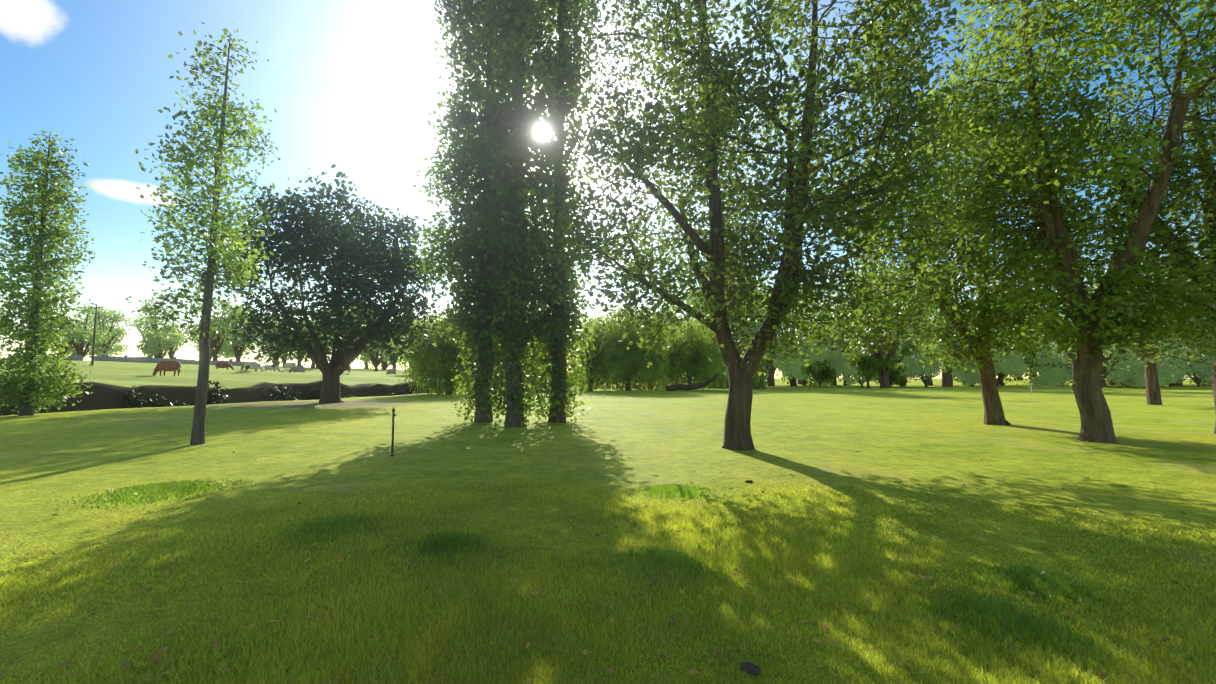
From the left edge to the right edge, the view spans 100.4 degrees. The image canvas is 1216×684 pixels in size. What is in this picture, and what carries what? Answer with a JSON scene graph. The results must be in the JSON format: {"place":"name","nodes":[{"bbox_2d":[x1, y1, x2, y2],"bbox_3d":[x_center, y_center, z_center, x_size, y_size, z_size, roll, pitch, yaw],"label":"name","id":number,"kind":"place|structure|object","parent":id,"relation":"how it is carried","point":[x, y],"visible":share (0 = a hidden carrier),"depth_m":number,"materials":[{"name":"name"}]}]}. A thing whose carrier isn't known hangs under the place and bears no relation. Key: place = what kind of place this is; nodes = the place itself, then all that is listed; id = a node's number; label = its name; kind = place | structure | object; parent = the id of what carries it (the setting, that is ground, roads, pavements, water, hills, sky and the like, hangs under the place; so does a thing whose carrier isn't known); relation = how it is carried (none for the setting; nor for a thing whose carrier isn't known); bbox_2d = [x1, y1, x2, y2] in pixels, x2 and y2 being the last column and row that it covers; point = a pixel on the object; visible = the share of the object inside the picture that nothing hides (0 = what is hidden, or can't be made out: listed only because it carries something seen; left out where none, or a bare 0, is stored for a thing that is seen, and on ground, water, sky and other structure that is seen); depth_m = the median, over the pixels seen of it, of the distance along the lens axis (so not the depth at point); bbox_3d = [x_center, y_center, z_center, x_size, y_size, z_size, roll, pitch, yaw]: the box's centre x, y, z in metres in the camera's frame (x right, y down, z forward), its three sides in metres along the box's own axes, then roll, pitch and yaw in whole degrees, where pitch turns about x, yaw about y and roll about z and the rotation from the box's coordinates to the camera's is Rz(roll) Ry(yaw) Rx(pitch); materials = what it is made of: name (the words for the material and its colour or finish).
{"place":"outdoors","nodes":[
{"label":"outdoors","id":0,"kind":"place"},
{"bbox_2d":[0,358,1215,683],"bbox_3d":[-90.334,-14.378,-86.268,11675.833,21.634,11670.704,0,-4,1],"label":"ground","id":1,"kind":"structure","parent":0,"point":[914,438],"depth_m":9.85,"materials":[{"name":"green plant"}]},
{"bbox_2d":[0,131,95,415],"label":"poplar","id":2,"kind":"object","parent":1,"relation":"on","point":[17,380],"depth_m":23.20,"materials":[{"name":"green plant"}]},
{"bbox_2d":[91,305,101,364],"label":"utility pole","id":3,"kind":"object","parent":1,"relation":"on","point":[93,345],"visible":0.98,"depth_m":75.58,"materials":[{"name":"brown wood"}]},
{"bbox_2d":[8,354,246,365],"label":"field wall","id":4,"kind":"structure","parent":1,"relation":"on","point":[126,358],"depth_m":147.16,"materials":[{"name":"stone"}]},
{"bbox_2d":[152,361,180,375],"bbox_3d":[-41.471,2.492,47.632,2.709,1.490,0.840,0,-4,3],"label":"cow","id":5,"kind":"object","parent":1,"relation":"on","point":[165,366],"visible":0.98,"depth_m":47.38},
{"bbox_2d":[124,21,280,444],"bbox_3d":[-10.160,-2.824,12.958,3.268,11.138,3.124,0,-4,1],"label":"thin tree","id":6,"kind":"object","parent":1,"relation":"on","point":[210,113],"depth_m":12.74,"materials":[{"name":"green plant"}]},
{"bbox_2d":[214,362,233,369],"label":"cow","id":7,"kind":"object","parent":1,"relation":"on","point":[222,364],"visible":0.88,"depth_m":80.85},
{"bbox_2d":[0,295,457,370],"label":"hill trees","id":8,"kind":"object","parent":1,"relation":"on","point":[152,344],"depth_m":178.26,"materials":[{"name":"green plant"}]},
{"bbox_2d":[0,381,465,415],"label":"bank shrubs","id":9,"kind":"object","parent":1,"relation":"on","point":[213,397],"visible":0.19,"depth_m":36.56,"materials":[{"name":"green plant"}]},
{"bbox_2d":[243,362,262,371],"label":"cow","id":10,"kind":"object","parent":1,"relation":"on","point":[255,364],"visible":0.88,"depth_m":70.59},
{"bbox_2d":[263,365,280,371],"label":"cow","id":11,"kind":"object","parent":1,"relation":"on","point":[267,367],"visible":0.73,"depth_m":84.63},
{"bbox_2d":[284,362,296,369],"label":"cow","id":12,"kind":"object","parent":1,"relation":"on","point":[288,365],"visible":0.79,"depth_m":92.70},
{"bbox_2d":[289,366,305,372],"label":"cow","id":13,"kind":"object","parent":1,"relation":"on","point":[294,369],"visible":0.79,"depth_m":82.44},
{"bbox_2d":[201,164,453,402],"bbox_3d":[-19.280,-2.902,35.466,16.605,14.873,15.489,0,-4,1],"label":"oak","id":14,"kind":"object","parent":1,"relation":"on","point":[329,236],"depth_m":33.43,"materials":[{"name":"green plant"}]},
{"bbox_2d":[386,369,396,374],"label":"sheep","id":15,"kind":"object","parent":1,"relation":"on","point":[391,371],"visible":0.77,"depth_m":92.22},
{"bbox_2d":[390,407,395,455],"bbox_3d":[-4.592,2.019,10.831,0.093,1.240,0.080,0,-4,1],"label":"stake","id":16,"kind":"object","parent":1,"relation":"on","point":[393,416],"visible":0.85,"depth_m":10.82,"materials":[{"name":"brown wood"}]},
{"bbox_2d":[396,309,501,395],"bbox_3d":[-16.779,1.665,53.375,10.384,10.448,10.446,0,-4,1],"label":"bush","id":17,"kind":"object","parent":1,"relation":"on","point":[437,361],"depth_m":50.29,"materials":[{"name":"green plant"}]},
{"bbox_2d":[399,0,557,423],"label":"poplar","id":18,"kind":"object","parent":1,"relation":"on","point":[469,313],"depth_m":19.05,"materials":[{"name":"green plant"}]},
{"bbox_2d":[445,0,579,429],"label":"poplar","id":19,"kind":"object","parent":1,"relation":"on","point":[512,38],"depth_m":17.67,"materials":[{"name":"green plant"}]},
{"bbox_2d":[526,0,610,422],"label":"poplar","id":20,"kind":"object","parent":1,"relation":"on","point":[573,86],"depth_m":19.45,"materials":[{"name":"green plant"}]},
{"bbox_2d":[30,478,1159,679],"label":"grass patches","id":21,"kind":"object","parent":1,"relation":"on","point":[1004,614],"visible":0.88,"depth_m":4.19,"materials":[{"name":"green plant"}]},
{"bbox_2d":[0,440,1210,683],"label":"grass tufts","id":22,"kind":"object","parent":1,"relation":"on","point":[528,644],"visible":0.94,"depth_m":3.73,"materials":[{"name":"green plant"}]},
{"bbox_2d":[586,301,669,390],"bbox_3d":[2.648,1.288,68.038,11.794,13.597,11.979,0,-4,1],"label":"bush","id":23,"kind":"object","parent":1,"relation":"on","point":[626,368],"depth_m":64.88,"materials":[{"name":"green plant"}]},
{"bbox_2d":[496,316,768,391],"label":"bushes","id":24,"kind":"object","parent":1,"relation":"on","point":[756,381],"depth_m":66.10,"materials":[{"name":"green plant"}]},
{"bbox_2d":[666,371,718,390],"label":"fallen trunk","id":25,"kind":"object","parent":1,"relation":"on","point":[674,387],"visible":0.98,"depth_m":65.31,"materials":[{"name":"brown wood"}]},
{"bbox_2d":[658,319,726,389],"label":"bush","id":26,"kind":"object","parent":1,"relation":"on","point":[697,365],"depth_m":70.84,"materials":[{"name":"green plant"}]},
{"bbox_2d":[740,480,760,674],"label":"rocks","id":27,"kind":"object","parent":1,"relation":"on","point":[750,668],"visible":0.96,"depth_m":2.80,"materials":[{"name":"grey stone"}]},
{"bbox_2d":[527,0,1031,450],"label":"tree","id":28,"kind":"object","parent":1,"relation":"on","point":[690,115],"depth_m":11.11,"materials":[{"name":"green plant"}]},
{"bbox_2d":[388,335,1215,387],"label":"tree line","id":29,"kind":"object","parent":1,"relation":"on","point":[1013,366],"depth_m":96.93,"materials":[{"name":"green plant"}]},
{"bbox_2d":[800,346,907,387],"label":"bright bush","id":30,"kind":"object","parent":1,"relation":"on","point":[869,366],"depth_m":89.93,"materials":[{"name":"green plant"}]},
{"bbox_2d":[498,245,1214,386],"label":"tree line","id":31,"kind":"object","parent":1,"relation":"on","point":[1005,377],"depth_m":109.26,"materials":[{"name":"green plant"}]},
{"bbox_2d":[525,263,1215,387],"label":"tree line","id":32,"kind":"object","parent":1,"relation":"on","point":[1064,358],"depth_m":90.74,"materials":[{"name":"green plant"}]},
{"bbox_2d":[573,259,1215,387],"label":"tree line","id":33,"kind":"object","parent":1,"relation":"on","point":[1049,361],"depth_m":98.95,"materials":[{"name":"green plant"}]},
{"bbox_2d":[846,20,1095,424],"bbox_3d":[12.421,-4.483,18.731,7.680,15.528,7.234,0,-4,1],"label":"tree","id":34,"kind":"object","parent":1,"relation":"on","point":[976,322],"depth_m":17.73,"materials":[{"name":"green plant"}]},
{"bbox_2d":[892,0,1215,442],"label":"tree","id":35,"kind":"object","parent":1,"relation":"on","point":[1073,140],"depth_m":13.13,"materials":[{"name":"green plant"}]},
{"bbox_2d":[988,29,1215,433],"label":"tree","id":36,"kind":"object","parent":1,"relation":"on","point":[1162,103],"depth_m":14.55,"materials":[{"name":"green plant"}]},
{"bbox_2d":[1029,260,1214,404],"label":"trees","id":37,"kind":"object","parent":1,"relation":"on","point":[1153,394],"depth_m":30.97,"materials":[{"name":"green plant"}]},
{"bbox_2d":[0,0,1215,378],"label":"sky","id":38,"kind":"structure","parent":0,"point":[346,82],"materials":[{"name":"blue"}]}
]}

